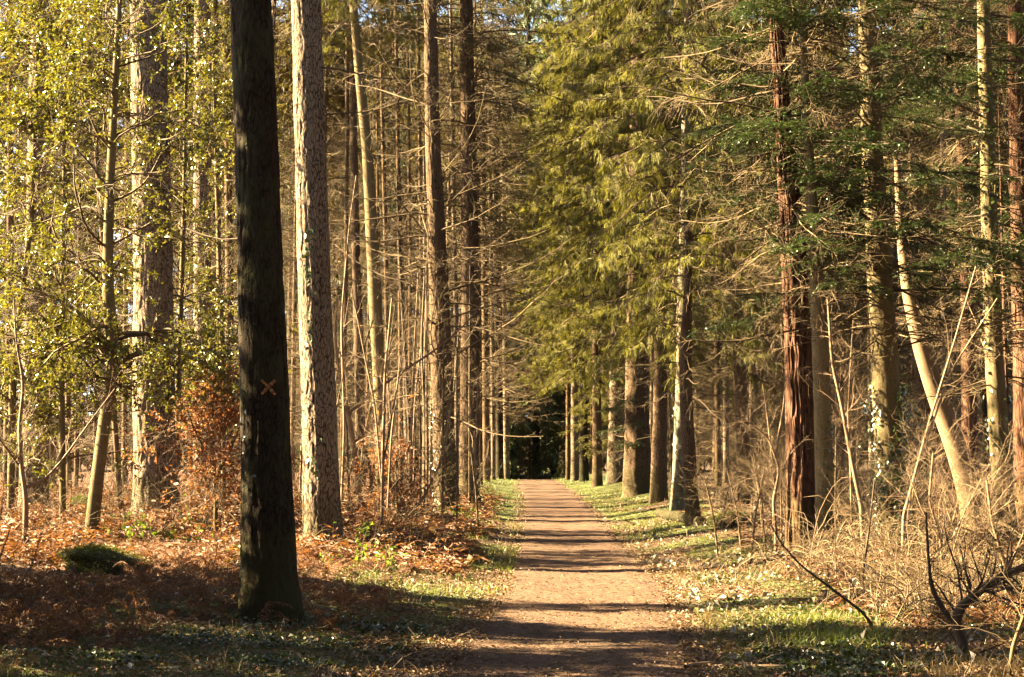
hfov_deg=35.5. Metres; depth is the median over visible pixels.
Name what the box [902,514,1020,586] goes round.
bramble
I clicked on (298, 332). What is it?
spruce tree
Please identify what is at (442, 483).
sapling
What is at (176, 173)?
spruce tree
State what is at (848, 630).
grass
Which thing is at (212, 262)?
spruce tree
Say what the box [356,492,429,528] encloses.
bramble
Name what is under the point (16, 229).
spruce tree
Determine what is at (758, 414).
conifer tree
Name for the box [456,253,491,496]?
sapling
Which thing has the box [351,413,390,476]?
sapling
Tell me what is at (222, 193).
spruce tree
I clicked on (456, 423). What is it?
sapling
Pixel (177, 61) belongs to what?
spruce tree
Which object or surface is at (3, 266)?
spruce tree
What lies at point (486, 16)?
sky
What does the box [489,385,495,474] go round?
young spruce
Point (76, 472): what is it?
spruce tree
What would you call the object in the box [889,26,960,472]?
spruce tree
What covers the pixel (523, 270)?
spruce tree
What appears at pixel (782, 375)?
spruce tree
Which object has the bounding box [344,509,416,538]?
bramble
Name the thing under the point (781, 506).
sapling
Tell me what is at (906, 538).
bramble
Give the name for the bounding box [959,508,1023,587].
bramble
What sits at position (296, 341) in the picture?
sapling
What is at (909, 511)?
bramble
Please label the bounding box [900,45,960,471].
spruce tree
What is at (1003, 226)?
spruce tree
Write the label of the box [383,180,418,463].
spruce tree
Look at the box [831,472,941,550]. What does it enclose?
bramble
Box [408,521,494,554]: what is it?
bramble
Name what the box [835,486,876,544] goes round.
bramble
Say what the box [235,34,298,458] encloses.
spruce tree
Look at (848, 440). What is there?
sapling
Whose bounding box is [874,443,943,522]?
sapling
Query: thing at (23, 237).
spruce tree
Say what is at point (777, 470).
sapling
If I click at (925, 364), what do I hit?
cherry tree
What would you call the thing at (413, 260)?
fir tree
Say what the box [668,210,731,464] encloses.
spruce tree
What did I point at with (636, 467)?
conifer tree
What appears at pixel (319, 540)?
bramble
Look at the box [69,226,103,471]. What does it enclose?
spruce tree
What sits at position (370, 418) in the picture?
sapling
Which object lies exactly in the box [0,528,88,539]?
fallen log
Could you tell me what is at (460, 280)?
spruce tree
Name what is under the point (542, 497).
path
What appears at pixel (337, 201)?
spruce tree
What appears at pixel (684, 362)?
conifer tree
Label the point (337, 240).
spruce tree
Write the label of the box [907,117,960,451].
spruce tree
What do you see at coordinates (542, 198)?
spruce tree
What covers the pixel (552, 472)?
fir tree
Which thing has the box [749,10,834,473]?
spruce tree
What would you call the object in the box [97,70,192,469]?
spruce tree
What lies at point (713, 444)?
spruce tree
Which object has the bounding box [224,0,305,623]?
conifer tree
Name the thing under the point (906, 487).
sapling
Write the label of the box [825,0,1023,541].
fir tree
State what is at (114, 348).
holly tree
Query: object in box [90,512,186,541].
bramble
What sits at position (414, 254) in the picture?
spruce tree
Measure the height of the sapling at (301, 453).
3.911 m
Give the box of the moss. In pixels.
[0,486,1020,676]
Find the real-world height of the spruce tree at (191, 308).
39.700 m
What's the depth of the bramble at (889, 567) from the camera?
17.56 m
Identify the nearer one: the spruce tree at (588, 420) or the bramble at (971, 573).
the bramble at (971, 573)
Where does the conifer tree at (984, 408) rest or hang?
on the ground at (584, 485)
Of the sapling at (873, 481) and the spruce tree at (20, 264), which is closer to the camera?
the sapling at (873, 481)
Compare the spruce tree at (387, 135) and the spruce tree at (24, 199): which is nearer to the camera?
the spruce tree at (387, 135)
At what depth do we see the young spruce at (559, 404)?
109.74 m
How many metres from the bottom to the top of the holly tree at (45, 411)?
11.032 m
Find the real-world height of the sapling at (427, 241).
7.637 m
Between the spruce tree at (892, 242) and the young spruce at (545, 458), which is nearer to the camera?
the spruce tree at (892, 242)
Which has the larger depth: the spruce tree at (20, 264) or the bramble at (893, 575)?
the spruce tree at (20, 264)
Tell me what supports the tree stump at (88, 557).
on the ground at (584, 485)
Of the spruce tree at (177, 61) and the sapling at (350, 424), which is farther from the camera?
the spruce tree at (177, 61)
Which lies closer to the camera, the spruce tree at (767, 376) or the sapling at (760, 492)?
the sapling at (760, 492)
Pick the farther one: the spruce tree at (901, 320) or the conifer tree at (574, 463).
the spruce tree at (901, 320)
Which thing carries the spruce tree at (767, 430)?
on the ground at (584, 485)
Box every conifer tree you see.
[0,0,130,509]
[0,3,27,484]
[0,84,93,485]
[2,0,123,492]
[44,0,291,518]
[52,0,185,500]
[168,0,291,496]
[173,0,239,483]
[188,0,289,479]
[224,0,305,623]
[272,0,456,551]
[280,0,423,490]
[287,0,447,493]
[290,3,410,489]
[295,0,572,510]
[331,6,430,477]
[357,0,460,486]
[360,0,587,501]
[367,4,459,406]
[371,4,460,479]
[403,0,562,484]
[416,0,555,480]
[422,0,494,475]
[442,14,555,479]
[444,0,548,478]
[458,74,561,478]
[501,66,605,479]
[505,0,654,486]
[506,15,624,480]
[515,5,648,481]
[522,0,743,497]
[535,0,700,484]
[540,0,762,503]
[561,0,785,526]
[562,0,804,510]
[641,0,783,506]
[667,24,764,486]
[705,90,785,500]
[769,0,902,498]
[888,0,1012,470]
[890,0,1023,526]
[918,2,1010,491]
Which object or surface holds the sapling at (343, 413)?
on the ground at (584, 485)
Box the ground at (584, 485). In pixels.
[0,421,1023,676]
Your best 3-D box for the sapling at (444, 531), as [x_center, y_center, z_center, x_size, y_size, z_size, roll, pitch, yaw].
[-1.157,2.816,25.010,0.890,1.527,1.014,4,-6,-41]
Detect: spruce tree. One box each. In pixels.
[0,0,106,490]
[0,15,23,471]
[0,30,83,463]
[0,57,27,461]
[0,62,58,469]
[0,183,25,446]
[0,194,5,432]
[1,31,109,469]
[7,0,132,487]
[14,126,73,449]
[15,112,61,391]
[56,22,133,471]
[56,143,99,455]
[69,128,122,457]
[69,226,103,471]
[70,0,183,484]
[71,43,111,470]
[77,0,222,461]
[80,121,132,471]
[82,64,133,470]
[88,21,192,457]
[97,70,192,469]
[105,78,192,459]
[108,33,192,484]
[108,170,133,471]
[121,72,189,467]
[170,148,193,441]
[171,151,193,472]
[172,45,237,470]
[173,223,237,464]
[174,0,236,444]
[174,4,238,436]
[181,120,240,463]
[183,7,240,464]
[188,124,240,458]
[211,0,352,451]
[233,120,292,455]
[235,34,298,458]
[238,0,351,478]
[238,1,384,481]
[274,2,389,456]
[275,0,362,447]
[275,19,333,448]
[277,102,300,439]
[278,7,358,444]
[283,21,362,435]
[283,181,301,471]
[286,56,360,451]
[290,63,363,453]
[293,174,351,440]
[327,159,366,457]
[328,1,428,445]
[331,182,362,394]
[332,68,406,470]
[333,0,451,480]
[338,106,407,464]
[347,21,412,471]
[371,0,458,447]
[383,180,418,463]
[391,47,460,471]
[393,114,453,471]
[400,0,494,450]
[405,140,460,415]
[449,207,489,403]
[450,170,495,459]
[495,36,550,475]
[520,18,570,471]
[558,206,607,464]
[558,212,608,473]
[574,1,698,489]
[588,186,624,472]
[618,24,714,479]
[619,0,758,464]
[623,16,692,444]
[649,280,733,472]
[667,17,722,471]
[667,39,729,475]
[667,180,678,470]
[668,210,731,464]
[669,0,781,482]
[670,30,776,478]
[673,374,767,472]
[700,357,735,466]
[701,0,801,480]
[701,127,732,467]
[705,17,783,447]
[713,174,781,460]
[718,0,859,476]
[721,111,782,470]
[729,108,782,463]
[730,58,781,471]
[742,1,866,452]
[746,0,865,455]
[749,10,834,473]
[753,0,871,480]
[765,139,782,461]
[782,7,866,459]
[782,36,865,470]
[802,0,936,485]
[823,0,977,451]
[823,65,868,464]
[843,107,868,468]
[843,270,868,471]
[845,32,917,466]
[850,4,960,473]
[854,268,868,463]
[855,101,928,451]
[862,4,981,480]
[868,245,916,468]
[877,0,1012,505]
[880,14,953,469]
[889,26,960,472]
[899,2,1012,464]
[899,104,960,472]
[900,16,1004,452]
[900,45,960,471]
[904,0,1012,485]
[904,184,960,470]
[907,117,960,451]
[931,5,1011,449]
[934,13,1012,454]
[935,7,1012,459]
[938,187,1012,473]
[954,201,979,469]
[968,0,1023,452]
[973,4,1012,465]
[975,4,1012,428]
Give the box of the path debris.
[416,510,725,676]
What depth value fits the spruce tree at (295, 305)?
62.90 m
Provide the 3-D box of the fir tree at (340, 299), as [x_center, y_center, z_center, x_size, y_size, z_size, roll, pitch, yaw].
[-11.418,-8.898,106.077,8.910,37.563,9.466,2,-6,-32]
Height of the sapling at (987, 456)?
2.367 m
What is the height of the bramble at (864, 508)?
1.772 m
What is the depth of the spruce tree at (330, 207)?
69.01 m
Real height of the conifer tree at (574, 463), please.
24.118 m
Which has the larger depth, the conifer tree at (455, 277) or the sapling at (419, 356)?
the conifer tree at (455, 277)
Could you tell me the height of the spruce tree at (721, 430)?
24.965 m
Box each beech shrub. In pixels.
[119,363,300,539]
[344,394,450,518]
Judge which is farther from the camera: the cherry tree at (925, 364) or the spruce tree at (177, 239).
the spruce tree at (177, 239)
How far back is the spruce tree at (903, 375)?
136.29 m
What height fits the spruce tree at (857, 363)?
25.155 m
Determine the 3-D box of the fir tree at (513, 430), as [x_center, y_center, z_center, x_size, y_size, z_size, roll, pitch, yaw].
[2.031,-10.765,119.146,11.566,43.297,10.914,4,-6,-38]
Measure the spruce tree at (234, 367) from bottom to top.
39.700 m
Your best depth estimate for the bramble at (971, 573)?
16.49 m
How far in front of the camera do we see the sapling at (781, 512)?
25.70 m
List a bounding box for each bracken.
[0,475,509,579]
[0,536,476,653]
[658,500,1023,631]
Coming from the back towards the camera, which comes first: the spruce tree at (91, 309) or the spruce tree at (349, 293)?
the spruce tree at (91, 309)
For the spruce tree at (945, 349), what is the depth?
42.68 m
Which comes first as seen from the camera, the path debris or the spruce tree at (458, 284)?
the path debris
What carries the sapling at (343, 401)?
on the ground at (584, 485)
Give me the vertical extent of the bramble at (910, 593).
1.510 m
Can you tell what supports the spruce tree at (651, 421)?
on the ground at (584, 485)
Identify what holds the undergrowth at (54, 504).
on the ground at (584, 485)
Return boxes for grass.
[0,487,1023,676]
[329,478,988,655]
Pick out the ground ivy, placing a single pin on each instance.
(847, 659)
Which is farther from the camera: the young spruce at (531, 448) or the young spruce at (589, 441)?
the young spruce at (531, 448)
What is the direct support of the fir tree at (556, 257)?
on the ground at (584, 485)
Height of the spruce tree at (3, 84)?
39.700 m
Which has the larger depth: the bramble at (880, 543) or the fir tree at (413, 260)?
the fir tree at (413, 260)
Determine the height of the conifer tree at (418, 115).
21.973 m
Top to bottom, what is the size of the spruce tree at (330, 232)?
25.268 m
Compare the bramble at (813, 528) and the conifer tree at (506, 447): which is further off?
the conifer tree at (506, 447)
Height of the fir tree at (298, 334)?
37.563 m
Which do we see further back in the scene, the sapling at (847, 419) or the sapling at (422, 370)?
the sapling at (422, 370)
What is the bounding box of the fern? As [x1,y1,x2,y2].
[359,582,405,596]
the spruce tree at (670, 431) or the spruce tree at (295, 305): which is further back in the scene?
the spruce tree at (295, 305)
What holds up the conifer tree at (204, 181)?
on the ground at (584, 485)
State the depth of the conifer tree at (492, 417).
80.27 m
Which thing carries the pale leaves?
on the ground at (584, 485)
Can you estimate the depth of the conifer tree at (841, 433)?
45.05 m
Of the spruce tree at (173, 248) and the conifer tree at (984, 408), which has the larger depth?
the spruce tree at (173, 248)
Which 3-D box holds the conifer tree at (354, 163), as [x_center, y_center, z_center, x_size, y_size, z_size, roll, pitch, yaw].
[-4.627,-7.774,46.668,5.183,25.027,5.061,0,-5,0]
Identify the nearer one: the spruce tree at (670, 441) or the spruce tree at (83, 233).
the spruce tree at (670, 441)
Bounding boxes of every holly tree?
[0,0,140,518]
[0,0,173,525]
[0,0,298,539]
[79,0,239,494]
[119,0,300,506]
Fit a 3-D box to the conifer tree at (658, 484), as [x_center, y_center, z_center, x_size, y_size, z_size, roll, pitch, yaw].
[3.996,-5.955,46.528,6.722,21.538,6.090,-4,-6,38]
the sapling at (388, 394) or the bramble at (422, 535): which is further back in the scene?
the sapling at (388, 394)
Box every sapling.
[0,290,161,542]
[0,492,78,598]
[285,283,301,451]
[290,303,350,451]
[290,357,340,499]
[291,355,376,469]
[293,423,375,481]
[330,174,391,511]
[331,272,495,510]
[332,280,416,516]
[333,297,363,389]
[333,304,395,501]
[337,304,385,504]
[338,431,374,488]
[339,298,433,525]
[339,388,374,474]
[342,394,479,521]
[351,335,427,521]
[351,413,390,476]
[361,286,411,425]
[366,349,410,507]
[379,175,412,482]
[393,261,439,493]
[393,350,451,510]
[394,257,442,520]
[394,261,455,512]
[394,286,430,465]
[398,210,459,495]
[399,309,429,486]
[400,307,474,518]
[402,291,451,499]
[406,267,455,436]
[412,474,471,558]
[415,390,475,525]
[418,328,474,451]
[425,420,509,529]
[427,337,492,523]
[452,305,460,437]
[455,359,490,502]
[455,364,492,512]
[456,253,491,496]
[660,446,760,559]
[679,440,764,554]
[684,459,765,527]
[695,424,802,562]
[706,392,809,552]
[717,429,786,551]
[722,466,874,628]
[726,432,786,530]
[729,317,785,532]
[732,417,786,494]
[740,461,786,509]
[751,446,786,544]
[780,265,882,553]
[815,440,908,591]
[829,317,872,526]
[831,431,1023,654]
[832,407,866,514]
[832,440,874,514]
[833,449,875,527]
[845,424,875,489]
[849,460,924,506]
[851,301,985,521]
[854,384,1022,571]
[859,453,914,495]
[865,444,926,511]
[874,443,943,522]
[877,519,1023,675]
[896,416,1023,609]
[901,236,1021,560]
[921,427,985,515]
[923,451,990,528]
[933,467,989,516]
[934,443,1023,544]
[937,474,1023,540]
[971,415,1012,499]
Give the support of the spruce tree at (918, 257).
on the ground at (584, 485)
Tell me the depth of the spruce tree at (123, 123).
141.98 m
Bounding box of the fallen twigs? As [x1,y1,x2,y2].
[0,504,1023,670]
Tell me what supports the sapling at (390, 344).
on the ground at (584, 485)
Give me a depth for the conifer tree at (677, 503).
40.44 m
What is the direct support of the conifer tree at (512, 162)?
on the ground at (584, 485)
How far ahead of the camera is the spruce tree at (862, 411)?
114.49 m
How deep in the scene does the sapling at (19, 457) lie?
26.33 m
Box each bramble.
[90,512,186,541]
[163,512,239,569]
[174,495,237,530]
[298,529,337,555]
[304,521,390,548]
[309,518,409,573]
[341,495,432,545]
[341,511,443,553]
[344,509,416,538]
[348,480,446,522]
[352,517,412,558]
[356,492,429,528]
[368,508,480,543]
[368,524,482,554]
[405,514,523,559]
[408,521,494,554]
[425,500,484,521]
[701,460,880,585]
[719,468,857,547]
[737,491,913,572]
[748,522,887,577]
[759,481,1021,608]
[778,472,956,544]
[790,494,908,560]
[791,504,910,560]
[792,483,1020,553]
[797,488,1023,609]
[798,471,1022,576]
[798,507,1022,630]
[798,518,1013,610]
[799,492,959,558]
[800,485,1021,573]
[808,476,1000,620]
[817,528,988,593]
[828,512,1023,611]
[829,544,979,610]
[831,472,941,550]
[831,519,1022,629]
[834,474,938,540]
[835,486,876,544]
[836,508,909,547]
[836,509,876,542]
[839,463,956,541]
[839,478,985,540]
[861,527,991,583]
[872,551,989,615]
[895,520,1023,584]
[897,489,1023,621]
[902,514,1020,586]
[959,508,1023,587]
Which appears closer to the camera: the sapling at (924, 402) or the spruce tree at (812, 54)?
the sapling at (924, 402)
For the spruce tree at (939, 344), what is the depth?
93.44 m
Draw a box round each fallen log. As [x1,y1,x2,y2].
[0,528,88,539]
[655,508,706,524]
[705,508,760,527]
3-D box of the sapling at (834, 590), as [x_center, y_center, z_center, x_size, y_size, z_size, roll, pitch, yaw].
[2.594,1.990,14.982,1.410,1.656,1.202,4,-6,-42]
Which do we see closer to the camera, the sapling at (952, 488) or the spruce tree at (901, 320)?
the sapling at (952, 488)
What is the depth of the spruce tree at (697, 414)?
74.10 m
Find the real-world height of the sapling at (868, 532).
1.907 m
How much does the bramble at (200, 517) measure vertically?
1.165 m
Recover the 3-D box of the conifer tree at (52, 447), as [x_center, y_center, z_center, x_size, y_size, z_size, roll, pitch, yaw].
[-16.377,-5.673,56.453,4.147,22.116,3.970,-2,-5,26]
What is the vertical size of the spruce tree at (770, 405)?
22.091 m
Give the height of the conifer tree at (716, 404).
17.124 m
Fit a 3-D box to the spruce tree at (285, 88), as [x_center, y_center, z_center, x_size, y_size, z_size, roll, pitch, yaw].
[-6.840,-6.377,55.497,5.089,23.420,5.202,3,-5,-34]
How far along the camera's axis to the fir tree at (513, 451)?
112.25 m
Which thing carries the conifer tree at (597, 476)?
on the ground at (584, 485)
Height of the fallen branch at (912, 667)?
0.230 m
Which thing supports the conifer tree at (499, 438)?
on the ground at (584, 485)
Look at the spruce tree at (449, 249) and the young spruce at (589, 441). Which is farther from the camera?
the young spruce at (589, 441)
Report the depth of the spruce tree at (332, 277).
99.82 m
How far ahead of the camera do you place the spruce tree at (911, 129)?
54.65 m
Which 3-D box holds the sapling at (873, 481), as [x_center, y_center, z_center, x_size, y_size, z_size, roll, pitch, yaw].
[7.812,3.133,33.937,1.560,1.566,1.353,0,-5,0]
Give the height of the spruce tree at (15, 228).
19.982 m
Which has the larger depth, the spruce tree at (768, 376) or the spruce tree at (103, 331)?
the spruce tree at (103, 331)
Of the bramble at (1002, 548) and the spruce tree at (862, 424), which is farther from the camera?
the spruce tree at (862, 424)
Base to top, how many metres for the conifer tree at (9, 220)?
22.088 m
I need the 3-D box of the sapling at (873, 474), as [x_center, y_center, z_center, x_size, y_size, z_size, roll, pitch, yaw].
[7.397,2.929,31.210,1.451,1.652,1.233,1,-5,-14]
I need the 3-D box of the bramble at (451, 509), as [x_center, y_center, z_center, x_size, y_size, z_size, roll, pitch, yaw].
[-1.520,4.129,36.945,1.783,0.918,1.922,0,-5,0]
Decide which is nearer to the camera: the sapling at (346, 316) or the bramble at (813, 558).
the bramble at (813, 558)
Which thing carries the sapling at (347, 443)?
on the ground at (584, 485)
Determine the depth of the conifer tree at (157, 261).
34.31 m
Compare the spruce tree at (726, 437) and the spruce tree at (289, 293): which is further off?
the spruce tree at (289, 293)
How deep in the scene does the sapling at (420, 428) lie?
35.72 m
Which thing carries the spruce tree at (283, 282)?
on the ground at (584, 485)
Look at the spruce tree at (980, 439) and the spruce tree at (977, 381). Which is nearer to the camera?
the spruce tree at (980, 439)
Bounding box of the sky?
[0,0,960,415]
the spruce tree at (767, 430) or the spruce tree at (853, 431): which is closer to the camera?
the spruce tree at (853, 431)
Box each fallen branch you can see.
[160,606,213,618]
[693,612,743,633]
[900,640,1003,672]
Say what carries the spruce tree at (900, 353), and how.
on the ground at (584, 485)
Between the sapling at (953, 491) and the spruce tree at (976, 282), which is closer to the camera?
the sapling at (953, 491)
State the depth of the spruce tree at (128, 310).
106.14 m
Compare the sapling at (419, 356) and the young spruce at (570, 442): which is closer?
the sapling at (419, 356)
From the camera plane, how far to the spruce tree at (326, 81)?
52.28 m
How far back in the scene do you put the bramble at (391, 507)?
30.89 m
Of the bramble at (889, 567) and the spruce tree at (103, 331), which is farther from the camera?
the spruce tree at (103, 331)
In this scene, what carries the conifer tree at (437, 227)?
on the ground at (584, 485)
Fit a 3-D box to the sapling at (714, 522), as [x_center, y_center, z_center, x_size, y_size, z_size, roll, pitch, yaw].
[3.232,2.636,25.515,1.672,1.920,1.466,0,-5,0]
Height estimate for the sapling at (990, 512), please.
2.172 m
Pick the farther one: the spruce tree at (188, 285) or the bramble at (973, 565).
the spruce tree at (188, 285)
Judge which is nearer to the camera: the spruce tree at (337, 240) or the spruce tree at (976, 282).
the spruce tree at (976, 282)
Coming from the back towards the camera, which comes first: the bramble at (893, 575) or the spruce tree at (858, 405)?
the spruce tree at (858, 405)
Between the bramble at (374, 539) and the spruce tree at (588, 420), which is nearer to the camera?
the bramble at (374, 539)
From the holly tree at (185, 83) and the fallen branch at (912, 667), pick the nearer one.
the fallen branch at (912, 667)
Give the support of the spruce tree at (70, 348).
on the ground at (584, 485)
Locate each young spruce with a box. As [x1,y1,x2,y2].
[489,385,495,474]
[514,408,530,478]
[515,362,541,479]
[537,402,553,479]
[549,360,570,478]
[555,425,565,478]
[565,406,578,470]
[578,411,589,470]
[589,341,607,470]
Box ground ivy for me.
[0,534,1023,676]
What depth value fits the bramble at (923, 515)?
27.00 m
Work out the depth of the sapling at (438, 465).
32.91 m
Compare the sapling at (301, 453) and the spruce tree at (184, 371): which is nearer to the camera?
the sapling at (301, 453)
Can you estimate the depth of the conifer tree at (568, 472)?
86.17 m
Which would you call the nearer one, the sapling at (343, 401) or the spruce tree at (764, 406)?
the sapling at (343, 401)
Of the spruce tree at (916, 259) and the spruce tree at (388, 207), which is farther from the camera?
the spruce tree at (388, 207)
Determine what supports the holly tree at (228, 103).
on the ground at (584, 485)
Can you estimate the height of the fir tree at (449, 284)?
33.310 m
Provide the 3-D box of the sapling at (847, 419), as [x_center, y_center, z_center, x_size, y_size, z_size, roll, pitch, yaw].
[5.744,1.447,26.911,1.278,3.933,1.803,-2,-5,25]
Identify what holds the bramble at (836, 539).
on the ground at (584, 485)
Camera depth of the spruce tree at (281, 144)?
49.98 m
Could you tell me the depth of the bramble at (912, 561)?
19.07 m
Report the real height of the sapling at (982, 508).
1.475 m
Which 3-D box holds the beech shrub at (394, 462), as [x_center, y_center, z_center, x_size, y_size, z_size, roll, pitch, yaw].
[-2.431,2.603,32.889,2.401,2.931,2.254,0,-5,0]
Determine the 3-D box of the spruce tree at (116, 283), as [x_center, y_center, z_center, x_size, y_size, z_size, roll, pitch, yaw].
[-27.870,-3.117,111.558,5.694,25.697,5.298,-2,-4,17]
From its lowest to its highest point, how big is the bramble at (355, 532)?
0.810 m
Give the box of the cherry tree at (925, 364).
[894,160,991,531]
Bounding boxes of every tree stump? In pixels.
[54,541,150,576]
[66,493,105,515]
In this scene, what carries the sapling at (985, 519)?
on the ground at (584, 485)
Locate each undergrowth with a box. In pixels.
[0,430,508,543]
[590,419,1021,529]
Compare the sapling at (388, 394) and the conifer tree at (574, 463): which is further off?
the conifer tree at (574, 463)
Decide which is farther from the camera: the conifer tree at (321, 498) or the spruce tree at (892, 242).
the spruce tree at (892, 242)
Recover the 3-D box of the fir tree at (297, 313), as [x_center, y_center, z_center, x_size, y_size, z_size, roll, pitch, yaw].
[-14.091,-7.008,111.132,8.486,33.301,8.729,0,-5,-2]
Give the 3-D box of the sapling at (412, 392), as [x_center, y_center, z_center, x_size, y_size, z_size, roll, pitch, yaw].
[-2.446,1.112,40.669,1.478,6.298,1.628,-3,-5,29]
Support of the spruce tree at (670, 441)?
on the ground at (584, 485)
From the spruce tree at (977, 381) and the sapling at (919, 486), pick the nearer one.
the sapling at (919, 486)
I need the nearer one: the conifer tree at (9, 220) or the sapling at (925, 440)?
the sapling at (925, 440)
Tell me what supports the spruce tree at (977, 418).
on the ground at (584, 485)
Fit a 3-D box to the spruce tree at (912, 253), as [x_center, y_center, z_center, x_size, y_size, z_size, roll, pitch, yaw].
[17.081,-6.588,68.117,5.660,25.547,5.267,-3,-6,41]
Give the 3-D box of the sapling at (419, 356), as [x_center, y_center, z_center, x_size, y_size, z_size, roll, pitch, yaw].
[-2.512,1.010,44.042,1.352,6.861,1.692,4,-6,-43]
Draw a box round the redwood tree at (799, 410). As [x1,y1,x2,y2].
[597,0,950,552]
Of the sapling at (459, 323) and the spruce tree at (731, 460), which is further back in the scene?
the spruce tree at (731, 460)
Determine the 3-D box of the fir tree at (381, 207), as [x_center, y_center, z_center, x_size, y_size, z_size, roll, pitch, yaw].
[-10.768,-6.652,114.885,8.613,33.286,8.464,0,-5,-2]
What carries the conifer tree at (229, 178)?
on the ground at (584, 485)
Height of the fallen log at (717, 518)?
0.473 m
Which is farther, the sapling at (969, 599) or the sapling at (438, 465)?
the sapling at (438, 465)
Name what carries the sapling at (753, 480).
on the ground at (584, 485)
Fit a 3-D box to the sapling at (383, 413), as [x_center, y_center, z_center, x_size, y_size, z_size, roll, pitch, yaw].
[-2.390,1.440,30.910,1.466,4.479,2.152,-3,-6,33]
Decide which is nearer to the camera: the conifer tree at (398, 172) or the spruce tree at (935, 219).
the conifer tree at (398, 172)
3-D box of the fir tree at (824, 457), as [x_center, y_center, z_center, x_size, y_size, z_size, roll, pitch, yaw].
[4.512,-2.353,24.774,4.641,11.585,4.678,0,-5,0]
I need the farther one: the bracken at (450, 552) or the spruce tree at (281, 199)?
the spruce tree at (281, 199)
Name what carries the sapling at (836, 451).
on the ground at (584, 485)
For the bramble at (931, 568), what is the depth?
17.39 m
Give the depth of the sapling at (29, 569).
17.30 m
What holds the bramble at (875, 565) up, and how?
on the ground at (584, 485)
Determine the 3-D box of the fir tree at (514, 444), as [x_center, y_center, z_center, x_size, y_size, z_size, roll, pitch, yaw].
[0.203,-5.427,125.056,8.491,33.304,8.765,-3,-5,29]
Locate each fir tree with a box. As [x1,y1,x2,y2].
[280,127,353,457]
[280,131,370,463]
[291,0,403,471]
[332,22,417,463]
[353,5,450,467]
[364,14,459,461]
[397,36,513,453]
[414,0,564,479]
[482,66,557,478]
[494,0,570,479]
[509,0,670,478]
[511,22,607,478]
[549,10,667,468]
[570,327,673,470]
[652,0,948,553]
[683,0,1023,547]
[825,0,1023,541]
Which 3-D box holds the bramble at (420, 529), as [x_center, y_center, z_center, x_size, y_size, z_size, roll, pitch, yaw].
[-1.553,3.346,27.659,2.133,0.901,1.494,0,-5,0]
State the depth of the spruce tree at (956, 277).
73.15 m
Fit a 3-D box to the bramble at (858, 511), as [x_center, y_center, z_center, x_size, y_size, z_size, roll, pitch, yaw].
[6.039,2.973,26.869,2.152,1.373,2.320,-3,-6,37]
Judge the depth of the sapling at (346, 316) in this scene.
47.55 m
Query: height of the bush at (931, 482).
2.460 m
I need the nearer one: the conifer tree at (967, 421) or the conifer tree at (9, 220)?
the conifer tree at (967, 421)
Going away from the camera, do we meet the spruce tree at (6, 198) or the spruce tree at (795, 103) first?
the spruce tree at (795, 103)
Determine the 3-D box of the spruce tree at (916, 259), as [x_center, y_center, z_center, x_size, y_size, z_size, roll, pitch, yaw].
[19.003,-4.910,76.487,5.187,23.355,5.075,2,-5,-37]
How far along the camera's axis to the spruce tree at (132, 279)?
62.43 m
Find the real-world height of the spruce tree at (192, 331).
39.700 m
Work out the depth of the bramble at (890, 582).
17.55 m
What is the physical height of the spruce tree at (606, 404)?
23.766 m
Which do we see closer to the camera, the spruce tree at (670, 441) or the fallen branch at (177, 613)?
the fallen branch at (177, 613)
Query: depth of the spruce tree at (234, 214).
80.25 m
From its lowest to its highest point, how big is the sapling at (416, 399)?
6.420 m
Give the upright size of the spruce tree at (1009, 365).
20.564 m
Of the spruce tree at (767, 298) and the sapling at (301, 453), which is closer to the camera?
the sapling at (301, 453)
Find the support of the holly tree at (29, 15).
on the ground at (584, 485)
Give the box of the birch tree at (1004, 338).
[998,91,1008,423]
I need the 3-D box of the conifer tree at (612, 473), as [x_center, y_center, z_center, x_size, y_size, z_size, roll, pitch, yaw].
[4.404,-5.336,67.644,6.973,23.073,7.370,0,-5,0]
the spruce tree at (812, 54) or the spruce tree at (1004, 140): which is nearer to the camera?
the spruce tree at (1004, 140)
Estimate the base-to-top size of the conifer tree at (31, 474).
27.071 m
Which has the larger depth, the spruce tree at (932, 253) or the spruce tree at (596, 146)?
the spruce tree at (932, 253)
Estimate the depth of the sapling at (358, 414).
34.00 m
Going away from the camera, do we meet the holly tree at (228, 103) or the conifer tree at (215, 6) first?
the holly tree at (228, 103)
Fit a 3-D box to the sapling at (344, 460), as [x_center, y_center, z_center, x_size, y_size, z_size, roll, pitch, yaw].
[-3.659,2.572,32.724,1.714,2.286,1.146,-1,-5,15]
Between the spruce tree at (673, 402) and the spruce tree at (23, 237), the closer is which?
the spruce tree at (673, 402)
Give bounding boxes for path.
[425,479,712,676]
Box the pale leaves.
[5,491,1023,676]
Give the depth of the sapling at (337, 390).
32.13 m
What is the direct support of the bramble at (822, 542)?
on the ground at (584, 485)
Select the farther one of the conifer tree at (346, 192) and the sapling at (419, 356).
the conifer tree at (346, 192)
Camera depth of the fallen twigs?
15.37 m
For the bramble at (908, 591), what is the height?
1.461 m
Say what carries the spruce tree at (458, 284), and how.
on the ground at (584, 485)
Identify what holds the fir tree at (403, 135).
on the ground at (584, 485)
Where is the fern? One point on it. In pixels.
(376, 589)
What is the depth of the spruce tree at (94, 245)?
100.00 m
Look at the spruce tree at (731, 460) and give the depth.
129.97 m
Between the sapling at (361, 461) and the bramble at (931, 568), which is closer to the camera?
the bramble at (931, 568)
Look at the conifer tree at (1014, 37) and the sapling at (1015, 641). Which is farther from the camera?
the conifer tree at (1014, 37)

